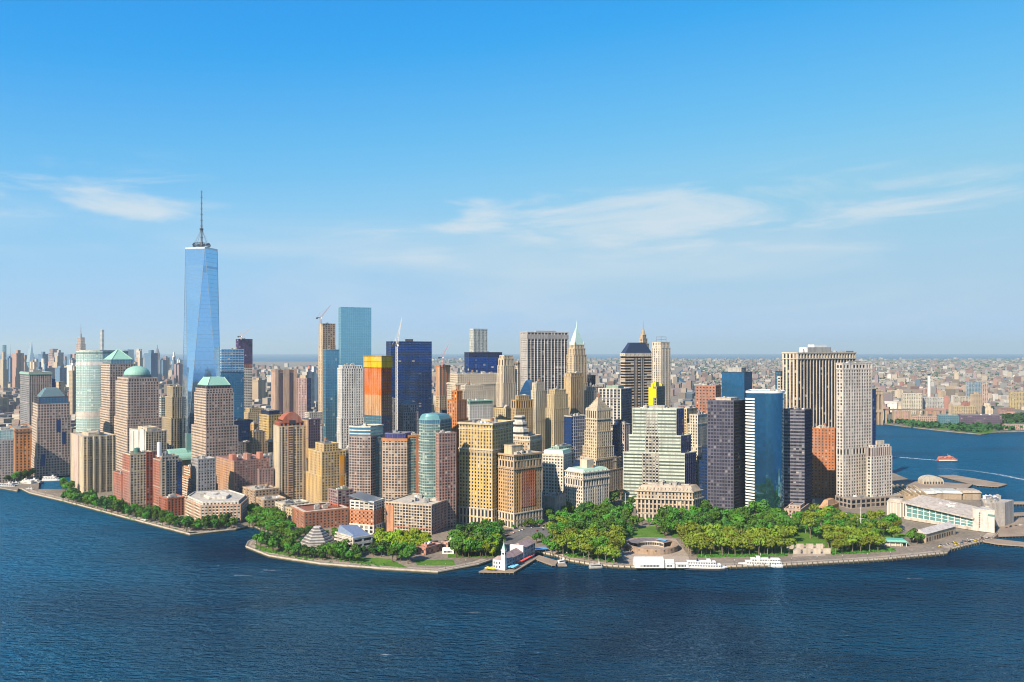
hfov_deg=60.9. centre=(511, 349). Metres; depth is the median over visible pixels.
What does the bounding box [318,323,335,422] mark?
concrete frame tower
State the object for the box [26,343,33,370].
crystal tower
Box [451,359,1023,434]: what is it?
brooklyn ground
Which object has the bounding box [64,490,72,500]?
oak tree
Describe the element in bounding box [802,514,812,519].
plane tree
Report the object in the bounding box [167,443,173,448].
infill block
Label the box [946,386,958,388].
river city block
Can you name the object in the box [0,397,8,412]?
uptown block
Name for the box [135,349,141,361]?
white crown tower
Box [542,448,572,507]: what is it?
white green roof block
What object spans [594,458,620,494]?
window glass
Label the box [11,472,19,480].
oak tree
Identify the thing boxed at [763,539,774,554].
plane tree
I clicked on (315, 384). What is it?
uptown block
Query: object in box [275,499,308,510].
pale terrace block
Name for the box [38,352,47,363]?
uptown tower
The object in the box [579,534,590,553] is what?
plane tree
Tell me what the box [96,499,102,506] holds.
evergreen tree
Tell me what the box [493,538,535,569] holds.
pier house
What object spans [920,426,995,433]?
lawn
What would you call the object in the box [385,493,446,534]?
gridded podium
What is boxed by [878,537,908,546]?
green pavilion
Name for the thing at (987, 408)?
river city block
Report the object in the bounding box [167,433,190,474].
vaulted hall
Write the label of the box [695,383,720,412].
red brick crown block
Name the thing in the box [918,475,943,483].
arch shed
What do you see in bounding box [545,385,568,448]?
gold stepped block
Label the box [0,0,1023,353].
sky
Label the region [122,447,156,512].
brick tower
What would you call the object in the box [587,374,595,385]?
dark box tower
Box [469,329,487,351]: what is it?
rippled silver tower
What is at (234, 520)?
oak tree
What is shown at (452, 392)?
window glass
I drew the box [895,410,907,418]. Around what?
river city block
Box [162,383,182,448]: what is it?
setback cream tower
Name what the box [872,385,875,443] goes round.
navy back tower
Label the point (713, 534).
plane tree
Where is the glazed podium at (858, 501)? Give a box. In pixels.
[835,493,904,508]
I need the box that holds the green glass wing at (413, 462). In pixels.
[407,432,418,492]
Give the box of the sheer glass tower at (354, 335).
[338,307,370,416]
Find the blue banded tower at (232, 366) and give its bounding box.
[220,347,243,418]
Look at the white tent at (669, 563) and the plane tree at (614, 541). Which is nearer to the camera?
the white tent at (669, 563)
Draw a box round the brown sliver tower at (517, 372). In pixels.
[514,361,519,394]
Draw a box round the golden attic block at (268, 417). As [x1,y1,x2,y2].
[259,408,281,439]
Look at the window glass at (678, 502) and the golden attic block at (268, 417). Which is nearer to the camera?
the window glass at (678, 502)
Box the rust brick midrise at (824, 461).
[812,423,835,498]
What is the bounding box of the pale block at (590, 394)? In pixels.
[584,383,601,414]
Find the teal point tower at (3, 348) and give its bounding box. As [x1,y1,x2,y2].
[2,345,5,358]
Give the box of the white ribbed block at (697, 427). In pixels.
[687,410,706,463]
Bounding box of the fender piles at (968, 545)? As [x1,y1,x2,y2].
[951,537,992,550]
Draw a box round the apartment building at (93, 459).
[70,430,115,492]
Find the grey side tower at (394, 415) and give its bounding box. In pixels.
[392,397,396,431]
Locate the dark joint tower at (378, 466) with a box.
[375,436,384,497]
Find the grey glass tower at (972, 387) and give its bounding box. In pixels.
[966,381,981,396]
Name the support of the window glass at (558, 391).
in the gold stepped block at (557, 409)
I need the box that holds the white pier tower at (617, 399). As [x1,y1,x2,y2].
[598,385,631,439]
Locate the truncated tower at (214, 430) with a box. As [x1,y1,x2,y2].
[191,377,237,457]
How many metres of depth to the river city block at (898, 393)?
3658.01 m
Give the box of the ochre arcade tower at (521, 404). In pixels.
[511,394,533,433]
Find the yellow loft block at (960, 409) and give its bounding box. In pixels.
[951,405,975,413]
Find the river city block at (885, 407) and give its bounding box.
[883,401,889,413]
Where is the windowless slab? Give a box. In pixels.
[271,368,296,413]
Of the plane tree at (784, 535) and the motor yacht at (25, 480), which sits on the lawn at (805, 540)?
the plane tree at (784, 535)
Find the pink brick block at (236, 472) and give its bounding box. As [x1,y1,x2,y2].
[216,451,268,492]
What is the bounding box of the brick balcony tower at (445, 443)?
[435,430,456,527]
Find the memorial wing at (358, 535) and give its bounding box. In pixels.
[334,525,372,553]
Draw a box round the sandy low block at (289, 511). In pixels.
[285,502,313,521]
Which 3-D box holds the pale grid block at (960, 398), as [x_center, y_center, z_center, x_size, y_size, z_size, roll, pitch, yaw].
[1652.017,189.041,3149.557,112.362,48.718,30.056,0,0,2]
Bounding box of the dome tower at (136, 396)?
[114,366,161,470]
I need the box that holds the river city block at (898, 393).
[895,389,902,397]
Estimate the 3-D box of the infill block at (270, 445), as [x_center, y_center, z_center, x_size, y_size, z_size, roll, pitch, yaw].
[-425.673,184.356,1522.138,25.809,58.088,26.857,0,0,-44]
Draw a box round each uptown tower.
[0,352,7,387]
[6,356,11,381]
[12,350,23,388]
[24,362,28,370]
[30,360,37,368]
[36,362,42,370]
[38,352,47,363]
[41,359,45,368]
[43,364,48,371]
[48,366,54,378]
[53,356,61,367]
[54,350,63,367]
[55,366,66,383]
[66,354,71,367]
[67,363,75,386]
[69,358,75,364]
[138,351,142,366]
[144,350,157,376]
[159,359,167,378]
[162,356,169,369]
[171,357,175,369]
[174,363,182,385]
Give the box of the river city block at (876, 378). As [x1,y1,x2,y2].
[875,374,878,382]
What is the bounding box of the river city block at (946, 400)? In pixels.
[943,395,949,408]
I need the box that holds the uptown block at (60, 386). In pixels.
[56,382,69,402]
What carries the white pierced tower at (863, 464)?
on the ground at (906, 526)
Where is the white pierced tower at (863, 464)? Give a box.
[836,361,891,496]
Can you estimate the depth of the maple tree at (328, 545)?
891.00 m
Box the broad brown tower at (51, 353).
[49,349,57,357]
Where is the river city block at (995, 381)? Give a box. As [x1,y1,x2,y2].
[993,378,997,384]
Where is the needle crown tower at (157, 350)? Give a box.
[155,345,159,373]
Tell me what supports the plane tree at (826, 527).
on the lawn at (805, 540)
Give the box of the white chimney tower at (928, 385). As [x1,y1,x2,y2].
[927,374,930,396]
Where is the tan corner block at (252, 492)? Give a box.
[242,482,278,505]
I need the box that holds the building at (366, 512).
[349,492,384,533]
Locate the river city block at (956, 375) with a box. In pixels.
[954,373,958,378]
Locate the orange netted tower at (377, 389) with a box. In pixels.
[363,356,392,436]
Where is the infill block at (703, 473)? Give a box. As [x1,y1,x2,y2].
[699,445,706,499]
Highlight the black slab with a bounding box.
[464,352,501,372]
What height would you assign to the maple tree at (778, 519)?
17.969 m
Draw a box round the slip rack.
[1014,501,1023,505]
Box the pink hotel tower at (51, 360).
[49,357,54,367]
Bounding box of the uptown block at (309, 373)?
[302,369,313,406]
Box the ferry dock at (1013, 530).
[997,517,1023,537]
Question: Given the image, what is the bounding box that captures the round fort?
[625,537,678,554]
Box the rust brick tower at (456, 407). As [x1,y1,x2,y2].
[447,385,468,518]
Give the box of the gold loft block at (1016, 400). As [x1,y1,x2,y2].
[1009,391,1023,408]
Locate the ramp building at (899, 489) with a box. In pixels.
[892,484,928,500]
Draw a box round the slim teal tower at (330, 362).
[323,348,338,441]
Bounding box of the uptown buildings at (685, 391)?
[0,363,721,432]
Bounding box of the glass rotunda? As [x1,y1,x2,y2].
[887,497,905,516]
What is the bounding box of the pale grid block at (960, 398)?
[953,395,969,402]
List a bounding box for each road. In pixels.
[503,526,539,543]
[529,520,557,539]
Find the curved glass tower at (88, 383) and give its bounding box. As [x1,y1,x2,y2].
[75,350,127,431]
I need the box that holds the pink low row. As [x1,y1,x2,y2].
[911,415,936,421]
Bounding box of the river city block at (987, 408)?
[982,403,992,413]
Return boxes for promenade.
[24,488,195,532]
[195,525,241,532]
[249,545,486,570]
[541,550,942,565]
[943,532,995,548]
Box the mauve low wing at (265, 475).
[257,467,273,485]
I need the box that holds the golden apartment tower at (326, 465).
[306,437,345,502]
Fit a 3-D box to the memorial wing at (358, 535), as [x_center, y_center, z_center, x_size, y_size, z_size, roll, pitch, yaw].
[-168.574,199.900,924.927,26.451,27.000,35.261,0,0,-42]
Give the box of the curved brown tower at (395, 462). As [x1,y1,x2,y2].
[382,429,415,520]
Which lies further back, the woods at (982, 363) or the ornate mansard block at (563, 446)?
the woods at (982, 363)
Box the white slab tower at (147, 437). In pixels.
[129,425,166,453]
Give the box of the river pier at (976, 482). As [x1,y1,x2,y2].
[938,475,1006,487]
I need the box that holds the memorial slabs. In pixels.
[786,544,830,553]
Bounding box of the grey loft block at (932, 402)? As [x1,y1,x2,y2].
[922,396,943,413]
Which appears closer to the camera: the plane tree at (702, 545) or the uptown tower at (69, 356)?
the plane tree at (702, 545)
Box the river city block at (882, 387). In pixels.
[880,385,885,391]
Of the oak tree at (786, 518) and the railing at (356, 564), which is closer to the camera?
the railing at (356, 564)
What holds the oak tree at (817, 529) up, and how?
on the lawn at (805, 540)
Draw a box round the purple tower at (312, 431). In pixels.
[302,417,320,470]
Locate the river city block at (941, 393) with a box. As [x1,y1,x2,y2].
[938,390,945,396]
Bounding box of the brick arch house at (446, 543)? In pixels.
[441,537,451,547]
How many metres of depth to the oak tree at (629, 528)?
996.53 m
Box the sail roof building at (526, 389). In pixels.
[519,380,532,398]
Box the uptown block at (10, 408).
[9,404,12,412]
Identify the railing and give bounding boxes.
[25,489,186,531]
[250,546,480,569]
[538,550,941,565]
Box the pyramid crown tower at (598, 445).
[580,392,616,488]
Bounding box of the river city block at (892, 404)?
[884,401,897,411]
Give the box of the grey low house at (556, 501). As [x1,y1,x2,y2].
[543,492,565,516]
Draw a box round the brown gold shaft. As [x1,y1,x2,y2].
[564,371,583,414]
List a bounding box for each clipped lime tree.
[373,537,383,544]
[375,527,384,531]
[375,531,385,536]
[383,534,394,542]
[393,528,401,536]
[397,537,403,543]
[405,533,415,539]
[409,528,421,534]
[415,540,424,544]
[421,533,431,538]
[423,536,431,541]
[481,541,490,557]
[489,547,495,557]
[490,540,498,554]
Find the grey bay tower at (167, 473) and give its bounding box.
[153,442,181,505]
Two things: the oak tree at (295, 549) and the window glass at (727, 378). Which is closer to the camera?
the oak tree at (295, 549)
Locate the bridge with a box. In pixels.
[876,390,942,424]
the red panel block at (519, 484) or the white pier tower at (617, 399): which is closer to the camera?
the red panel block at (519, 484)
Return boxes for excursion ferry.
[685,555,727,570]
[738,553,782,567]
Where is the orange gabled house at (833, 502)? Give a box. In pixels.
[819,498,838,508]
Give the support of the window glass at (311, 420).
in the purple tower at (312, 431)
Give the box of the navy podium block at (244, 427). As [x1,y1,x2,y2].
[234,418,252,440]
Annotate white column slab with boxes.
[520,330,568,407]
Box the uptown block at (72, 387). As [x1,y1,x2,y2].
[69,366,75,419]
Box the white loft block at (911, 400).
[902,393,921,413]
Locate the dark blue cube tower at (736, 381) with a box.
[722,367,751,398]
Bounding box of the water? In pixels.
[0,354,1023,681]
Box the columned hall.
[634,480,703,520]
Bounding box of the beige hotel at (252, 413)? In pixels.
[244,405,262,422]
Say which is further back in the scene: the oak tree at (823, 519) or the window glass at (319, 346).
the window glass at (319, 346)
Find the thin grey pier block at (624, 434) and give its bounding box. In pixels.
[620,421,629,466]
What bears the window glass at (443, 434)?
in the brick balcony tower at (445, 443)
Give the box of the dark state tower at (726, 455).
[707,396,745,508]
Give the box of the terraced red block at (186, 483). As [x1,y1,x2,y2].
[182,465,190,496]
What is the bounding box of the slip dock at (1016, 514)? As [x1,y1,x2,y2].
[1014,512,1023,517]
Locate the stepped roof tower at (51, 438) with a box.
[31,387,70,477]
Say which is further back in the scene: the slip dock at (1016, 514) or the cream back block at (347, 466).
the cream back block at (347, 466)
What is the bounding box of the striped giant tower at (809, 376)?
[782,345,856,426]
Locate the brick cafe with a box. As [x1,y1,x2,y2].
[415,541,441,554]
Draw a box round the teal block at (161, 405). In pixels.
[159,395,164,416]
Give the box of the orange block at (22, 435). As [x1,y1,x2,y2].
[9,423,31,472]
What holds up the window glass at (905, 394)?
in the white loft block at (911, 400)
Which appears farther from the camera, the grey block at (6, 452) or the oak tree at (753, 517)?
the grey block at (6, 452)
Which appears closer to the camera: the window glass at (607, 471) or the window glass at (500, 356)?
the window glass at (607, 471)
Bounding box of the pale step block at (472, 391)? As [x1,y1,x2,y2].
[461,382,486,398]
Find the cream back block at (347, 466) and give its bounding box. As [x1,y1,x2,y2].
[344,446,348,486]
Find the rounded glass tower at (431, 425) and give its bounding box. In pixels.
[418,413,451,497]
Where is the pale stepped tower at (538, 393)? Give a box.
[531,378,545,451]
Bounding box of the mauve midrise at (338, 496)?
[328,485,353,520]
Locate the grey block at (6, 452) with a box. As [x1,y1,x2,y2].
[0,427,13,481]
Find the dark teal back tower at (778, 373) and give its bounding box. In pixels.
[775,371,781,388]
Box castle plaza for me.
[620,538,688,564]
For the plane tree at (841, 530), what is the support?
on the lawn at (805, 540)
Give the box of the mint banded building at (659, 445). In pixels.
[623,405,695,505]
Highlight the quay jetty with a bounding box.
[983,538,1023,547]
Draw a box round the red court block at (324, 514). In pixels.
[291,502,348,527]
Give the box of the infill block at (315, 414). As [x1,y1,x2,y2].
[304,410,322,424]
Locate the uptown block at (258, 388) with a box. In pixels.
[252,378,265,403]
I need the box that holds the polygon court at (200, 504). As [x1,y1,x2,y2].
[184,490,248,522]
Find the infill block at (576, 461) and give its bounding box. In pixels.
[574,454,582,466]
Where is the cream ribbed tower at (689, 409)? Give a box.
[683,405,696,433]
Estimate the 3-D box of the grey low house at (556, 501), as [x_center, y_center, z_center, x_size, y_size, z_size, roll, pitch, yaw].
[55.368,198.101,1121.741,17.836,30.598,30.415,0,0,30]
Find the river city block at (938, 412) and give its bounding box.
[934,408,945,414]
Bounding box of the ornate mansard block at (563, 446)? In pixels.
[551,443,573,466]
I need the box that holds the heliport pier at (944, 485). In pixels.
[894,481,972,488]
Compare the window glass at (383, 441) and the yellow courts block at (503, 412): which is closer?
the window glass at (383, 441)
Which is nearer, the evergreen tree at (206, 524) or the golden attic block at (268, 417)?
the evergreen tree at (206, 524)
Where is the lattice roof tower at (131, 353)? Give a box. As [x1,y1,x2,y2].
[124,349,133,358]
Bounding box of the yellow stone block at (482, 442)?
[457,417,514,523]
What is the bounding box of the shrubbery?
[62,498,895,566]
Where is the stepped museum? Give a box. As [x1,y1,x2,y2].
[300,526,334,553]
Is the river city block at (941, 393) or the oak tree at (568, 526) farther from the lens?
the river city block at (941, 393)
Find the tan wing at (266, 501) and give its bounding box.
[256,495,285,507]
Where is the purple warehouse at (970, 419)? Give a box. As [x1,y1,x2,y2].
[958,414,1001,424]
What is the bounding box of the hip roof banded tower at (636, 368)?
[620,343,651,407]
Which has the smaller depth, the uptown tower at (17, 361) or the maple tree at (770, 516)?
the maple tree at (770, 516)
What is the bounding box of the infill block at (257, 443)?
[247,427,267,454]
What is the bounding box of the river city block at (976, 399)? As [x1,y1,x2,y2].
[970,392,981,413]
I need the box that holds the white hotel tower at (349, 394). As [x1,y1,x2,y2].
[337,363,363,448]
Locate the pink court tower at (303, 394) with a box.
[297,375,310,418]
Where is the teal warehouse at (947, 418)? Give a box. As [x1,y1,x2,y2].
[937,413,958,424]
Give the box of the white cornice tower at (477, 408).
[467,397,492,419]
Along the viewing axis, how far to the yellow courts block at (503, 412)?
1400.66 m
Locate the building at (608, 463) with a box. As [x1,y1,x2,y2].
[583,456,622,495]
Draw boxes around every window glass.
[0,431,12,439]
[0,441,12,481]
[17,430,29,472]
[30,375,50,423]
[31,404,69,476]
[37,397,66,403]
[76,353,126,431]
[85,436,114,491]
[100,330,103,349]
[101,365,134,433]
[103,360,132,363]
[114,378,160,469]
[124,350,133,358]
[126,455,145,507]
[147,431,165,452]
[157,457,180,493]
[159,398,164,416]
[164,498,182,514]
[172,387,181,448]
[184,467,189,495]
[186,498,239,522]
[193,460,214,491]
[195,386,236,455]
[220,350,243,418]
[235,421,252,440]
[235,459,267,491]
[237,340,251,363]
[244,366,251,411]
[244,489,277,503]
[247,432,266,453]
[248,409,258,422]
[259,415,280,439]
[259,499,284,507]
[260,469,272,485]
[272,370,293,411]
[275,422,302,499]
[296,510,346,526]
[297,379,305,417]
[308,444,344,502]
[309,378,310,411]
[309,420,319,447]
[319,346,321,410]
[323,324,334,349]
[323,350,338,441]
[329,490,352,503]
[337,366,362,447]
[339,307,370,416]
[339,537,370,551]
[346,451,347,486]
[350,426,382,435]
[350,436,383,494]
[351,501,382,532]
[365,367,390,394]
[365,395,390,414]
[365,415,390,435]
[376,439,380,496]
[383,441,405,520]
[386,434,409,437]
[386,503,430,533]
[389,342,430,433]
[392,400,396,431]
[398,405,416,433]
[409,437,415,492]
[419,418,450,423]
[419,423,450,496]
[432,501,445,533]
[436,367,448,395]
[436,397,445,412]
[440,434,454,527]
[448,374,495,415]
[448,392,465,517]
[460,423,510,523]
[461,386,485,398]
[465,353,501,355]
[465,357,498,372]
[467,405,491,419]
[474,330,486,351]
[494,409,508,419]
[497,356,511,406]
[497,454,540,527]
[497,459,540,466]
[512,401,531,407]
[513,396,532,433]
[514,364,518,394]
[514,436,538,450]
[521,333,526,387]
[528,333,566,407]
[533,384,544,450]
[543,456,561,494]
[545,496,564,515]
[549,391,564,447]
[565,416,585,457]
[566,471,607,505]
[566,478,607,512]
[567,345,586,389]
[575,374,580,412]
[581,419,615,467]
[587,411,609,417]
[588,387,600,406]
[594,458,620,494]
[600,389,630,439]
[612,421,620,455]
[621,357,651,407]
[621,425,627,466]
[624,409,683,504]
[638,491,698,518]
[640,335,648,347]
[653,343,669,405]
[677,409,695,483]
[685,409,693,433]
[689,415,704,463]
[697,387,716,412]
[699,447,706,499]
[708,402,732,508]
[722,372,751,398]
[736,401,740,507]
[746,393,783,514]
[784,354,854,426]
[784,359,795,408]
[784,411,803,505]
[812,429,833,497]
[836,497,902,507]
[837,365,870,495]
[873,390,874,443]
[905,394,921,413]
[914,417,936,420]
[922,398,943,411]
[939,416,957,423]
[953,407,975,413]
[961,416,1000,424]
[967,382,980,395]
[983,384,987,404]
[1011,393,1023,408]
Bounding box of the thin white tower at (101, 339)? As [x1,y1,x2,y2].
[100,330,103,349]
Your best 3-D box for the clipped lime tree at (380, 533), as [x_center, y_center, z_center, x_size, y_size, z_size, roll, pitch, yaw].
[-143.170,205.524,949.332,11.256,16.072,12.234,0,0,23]
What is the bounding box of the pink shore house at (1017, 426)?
[1002,424,1023,429]
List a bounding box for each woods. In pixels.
[434,358,1023,404]
[887,418,1023,431]
[1000,412,1023,422]
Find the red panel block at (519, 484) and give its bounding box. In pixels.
[496,443,543,528]
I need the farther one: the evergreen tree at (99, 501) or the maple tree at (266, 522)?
the evergreen tree at (99, 501)
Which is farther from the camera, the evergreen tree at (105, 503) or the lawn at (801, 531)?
the evergreen tree at (105, 503)
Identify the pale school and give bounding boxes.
[263,452,272,466]
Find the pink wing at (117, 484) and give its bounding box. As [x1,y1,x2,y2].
[113,470,122,508]
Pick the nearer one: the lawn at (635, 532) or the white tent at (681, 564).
the white tent at (681, 564)
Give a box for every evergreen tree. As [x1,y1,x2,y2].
[17,472,24,480]
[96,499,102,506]
[102,499,111,510]
[108,501,113,512]
[126,507,135,514]
[177,517,182,527]
[182,518,190,530]
[203,521,210,530]
[263,537,270,547]
[304,528,311,534]
[310,546,316,558]
[368,543,376,554]
[455,525,463,530]
[485,526,493,534]
[577,502,586,511]
[699,506,709,512]
[701,516,715,523]
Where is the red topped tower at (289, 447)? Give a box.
[273,412,305,499]
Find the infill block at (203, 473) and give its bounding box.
[191,455,215,492]
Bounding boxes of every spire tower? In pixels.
[76,332,85,350]
[182,189,219,447]
[567,322,587,389]
[639,327,648,347]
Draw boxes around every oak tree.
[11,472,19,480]
[29,468,35,477]
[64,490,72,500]
[72,493,79,499]
[111,498,123,513]
[142,511,149,521]
[153,505,160,514]
[158,509,165,517]
[195,522,201,527]
[198,516,209,528]
[218,514,224,520]
[229,517,237,523]
[251,506,261,511]
[253,534,259,544]
[268,535,279,542]
[275,533,283,538]
[284,546,292,552]
[287,521,295,528]
[290,545,300,557]
[297,528,304,536]
[299,547,310,554]
[337,543,347,558]
[340,538,348,545]
[345,550,353,561]
[377,545,385,556]
[378,541,387,553]
[387,546,398,561]
[402,545,417,561]
[402,547,413,563]
[447,529,456,538]
[449,540,462,557]
[454,536,461,553]
[458,540,466,557]
[465,525,474,534]
[473,526,483,534]
[473,539,483,556]
[474,530,487,540]
[482,521,491,528]
[489,527,504,534]
[497,519,504,526]
[528,518,535,524]
[532,532,540,543]
[542,539,549,544]
[545,509,553,520]
[548,524,560,534]
[554,510,561,515]
[556,521,565,528]
[560,524,574,532]
[567,520,579,528]
[570,514,583,522]
[573,508,581,512]
[578,521,585,528]
[580,513,589,520]
[586,501,593,508]
[591,513,600,519]
[592,518,604,523]
[593,507,609,517]
[594,504,605,508]
[598,519,611,529]
[602,498,610,504]
[607,515,617,518]
[607,519,623,527]
[609,490,620,503]
[613,511,620,517]
[614,505,623,513]
[615,519,624,523]
[615,523,626,532]
[621,512,629,520]
[623,503,633,519]
[626,526,632,535]
[627,495,636,504]
[656,516,671,532]
[658,505,670,509]
[659,510,668,517]
[660,524,667,535]
[668,507,680,514]
[668,510,679,520]
[682,516,691,521]
[685,509,697,518]
[688,513,701,522]
[692,517,701,524]
[700,499,711,508]
[709,510,721,520]
[720,509,728,518]
[728,510,737,519]
[732,522,741,528]
[739,511,749,519]
[742,506,751,514]
[743,523,753,530]
[749,514,757,519]
[754,520,767,527]
[758,499,770,513]
[770,523,785,527]
[782,515,793,524]
[783,520,793,538]
[792,519,800,526]
[813,525,823,539]
[820,517,829,523]
[823,512,831,519]
[830,509,841,515]
[834,519,845,526]
[850,519,859,526]
[859,522,868,528]
[860,513,868,519]
[867,519,877,530]
[883,513,896,521]
[913,533,920,543]
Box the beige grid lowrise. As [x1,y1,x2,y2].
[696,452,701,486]
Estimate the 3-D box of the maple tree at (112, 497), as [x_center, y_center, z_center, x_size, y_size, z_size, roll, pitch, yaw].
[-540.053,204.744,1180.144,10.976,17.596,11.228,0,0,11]
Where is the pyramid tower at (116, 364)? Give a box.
[100,349,135,433]
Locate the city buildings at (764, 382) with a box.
[432,357,1023,405]
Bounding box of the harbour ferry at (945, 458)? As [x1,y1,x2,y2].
[937,455,957,460]
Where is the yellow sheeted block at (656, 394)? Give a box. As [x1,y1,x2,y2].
[648,382,664,404]
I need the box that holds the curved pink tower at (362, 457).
[349,423,383,495]
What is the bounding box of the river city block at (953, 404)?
[948,402,960,413]
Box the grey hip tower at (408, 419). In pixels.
[398,400,418,433]
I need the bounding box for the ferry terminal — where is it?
[902,494,1013,532]
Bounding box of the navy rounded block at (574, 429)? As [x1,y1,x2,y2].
[564,413,585,457]
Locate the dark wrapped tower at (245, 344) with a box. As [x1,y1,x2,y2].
[236,338,252,411]
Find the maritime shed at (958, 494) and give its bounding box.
[906,488,981,499]
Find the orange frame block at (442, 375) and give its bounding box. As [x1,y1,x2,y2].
[435,364,449,412]
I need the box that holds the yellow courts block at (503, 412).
[493,404,510,419]
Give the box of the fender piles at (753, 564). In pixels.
[535,551,943,569]
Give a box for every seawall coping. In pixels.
[22,488,189,533]
[190,526,245,533]
[245,546,490,571]
[536,551,946,567]
[950,533,997,548]
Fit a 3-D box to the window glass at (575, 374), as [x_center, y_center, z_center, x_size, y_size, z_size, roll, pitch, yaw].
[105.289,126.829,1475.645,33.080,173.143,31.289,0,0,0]
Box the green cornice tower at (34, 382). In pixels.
[19,369,51,425]
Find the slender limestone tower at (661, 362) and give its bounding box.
[652,339,670,406]
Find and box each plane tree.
[544,521,555,533]
[549,529,558,536]
[551,534,565,553]
[555,538,570,547]
[564,527,578,533]
[567,541,577,557]
[571,532,579,539]
[573,538,587,555]
[578,543,585,559]
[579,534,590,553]
[582,544,593,561]
[583,528,596,536]
[593,531,602,536]
[598,545,610,562]
[606,530,620,538]
[606,538,619,557]
[607,547,621,563]
[608,526,624,531]
[608,544,621,558]
[614,535,626,543]
[615,539,625,548]
[674,524,687,543]
[677,531,689,547]
[682,533,692,551]
[683,521,695,531]
[683,539,697,555]
[688,523,700,531]
[690,533,703,552]
[691,534,704,553]
[697,541,706,555]
[700,534,714,551]
[701,524,708,531]
[705,530,721,551]
[706,524,721,542]
[707,543,714,554]
[713,536,729,554]
[716,530,725,550]
[725,533,739,550]
[726,539,734,553]
[728,530,737,535]
[728,538,741,548]
[733,528,745,535]
[736,537,748,553]
[737,540,749,554]
[746,527,757,533]
[747,536,758,552]
[751,537,765,554]
[754,530,767,549]
[761,535,768,552]
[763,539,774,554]
[768,527,782,550]
[768,535,779,552]
[769,536,777,543]
[775,525,787,530]
[775,539,789,553]
[780,531,788,537]
[784,538,796,546]
[787,525,797,534]
[802,510,814,517]
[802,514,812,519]
[803,517,816,537]
[809,503,818,511]
[817,511,826,516]
[820,506,833,512]
[820,524,833,531]
[824,531,837,548]
[830,540,840,553]
[832,535,845,550]
[833,524,844,529]
[833,528,846,533]
[838,539,847,547]
[839,511,849,518]
[843,525,851,531]
[847,535,861,551]
[849,527,864,548]
[852,513,862,519]
[856,538,865,550]
[863,531,873,547]
[864,536,877,550]
[866,510,881,516]
[867,514,879,519]
[874,538,884,545]
[875,536,886,549]
[876,510,885,518]
[876,521,889,536]
[886,525,899,537]
[890,521,901,525]
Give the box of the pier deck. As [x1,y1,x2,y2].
[479,556,537,574]
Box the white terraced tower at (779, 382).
[777,376,781,389]
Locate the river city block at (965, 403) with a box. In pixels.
[961,401,969,405]
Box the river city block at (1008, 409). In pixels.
[997,407,1013,413]
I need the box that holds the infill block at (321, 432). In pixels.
[320,423,322,441]
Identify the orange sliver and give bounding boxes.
[251,422,257,430]
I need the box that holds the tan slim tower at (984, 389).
[981,382,987,404]
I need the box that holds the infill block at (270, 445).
[265,439,272,452]
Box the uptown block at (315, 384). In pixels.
[312,366,317,400]
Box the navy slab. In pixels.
[386,339,431,433]
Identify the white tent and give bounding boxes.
[442,547,453,553]
[633,557,663,567]
[664,559,674,567]
[674,562,688,567]
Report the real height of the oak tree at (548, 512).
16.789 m
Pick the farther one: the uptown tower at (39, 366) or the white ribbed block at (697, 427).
the uptown tower at (39, 366)
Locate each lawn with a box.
[59,496,231,526]
[255,544,315,559]
[336,556,407,567]
[415,560,454,564]
[448,545,502,557]
[557,544,621,557]
[581,515,639,537]
[630,526,664,536]
[668,519,822,536]
[690,536,885,554]
[832,526,906,537]
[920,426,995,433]
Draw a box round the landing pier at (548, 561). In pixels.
[535,555,557,566]
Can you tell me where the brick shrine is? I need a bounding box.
[784,499,814,519]
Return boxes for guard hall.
[913,521,955,542]
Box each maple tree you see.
[66,480,74,487]
[88,493,96,501]
[109,495,116,500]
[165,517,172,527]
[247,503,255,510]
[247,516,256,527]
[255,507,264,514]
[257,536,264,547]
[262,520,271,530]
[268,506,277,510]
[268,525,276,531]
[268,539,277,552]
[270,515,279,520]
[276,510,286,518]
[277,521,286,533]
[282,536,293,553]
[283,527,293,533]
[283,543,291,554]
[287,530,298,538]
[324,542,333,557]
[327,548,334,559]
[331,541,340,552]
[354,553,361,562]
[390,544,401,558]
[397,550,403,560]
[453,530,467,537]
[463,538,475,557]
[484,535,494,541]
[497,535,505,549]
[548,515,556,521]
[548,540,558,554]
[588,539,598,558]
[589,521,600,528]
[593,536,605,544]
[598,527,606,531]
[602,513,610,519]
[622,508,631,523]
[628,515,639,528]
[666,522,675,534]
[680,506,686,514]
[688,505,702,512]
[730,513,744,522]
[748,500,760,513]
[764,513,775,519]
[771,508,782,512]
[774,517,782,523]
[791,512,800,518]
[822,520,832,524]
[829,516,837,529]
[844,520,855,526]
[858,518,866,522]
[872,527,880,533]
[905,531,914,543]
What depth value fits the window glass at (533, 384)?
1427.78 m
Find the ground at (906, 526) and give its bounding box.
[0,362,997,573]
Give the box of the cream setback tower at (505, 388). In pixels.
[496,355,515,406]
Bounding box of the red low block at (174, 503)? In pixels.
[159,493,184,515]
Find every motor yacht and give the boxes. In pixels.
[0,482,15,486]
[19,478,33,483]
[27,478,43,483]
[42,475,59,480]
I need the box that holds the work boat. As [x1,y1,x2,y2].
[589,561,603,568]
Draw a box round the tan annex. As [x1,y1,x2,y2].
[513,415,542,451]
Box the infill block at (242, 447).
[238,440,248,453]
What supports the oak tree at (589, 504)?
on the ground at (906, 526)
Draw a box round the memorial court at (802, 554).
[792,545,825,556]
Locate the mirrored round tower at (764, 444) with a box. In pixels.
[745,388,784,514]
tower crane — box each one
[391,318,401,429]
[438,344,448,366]
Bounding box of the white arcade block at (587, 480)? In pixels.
[564,458,609,512]
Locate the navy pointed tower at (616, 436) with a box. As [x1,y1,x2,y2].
[612,419,620,455]
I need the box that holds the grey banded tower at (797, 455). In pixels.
[784,406,811,510]

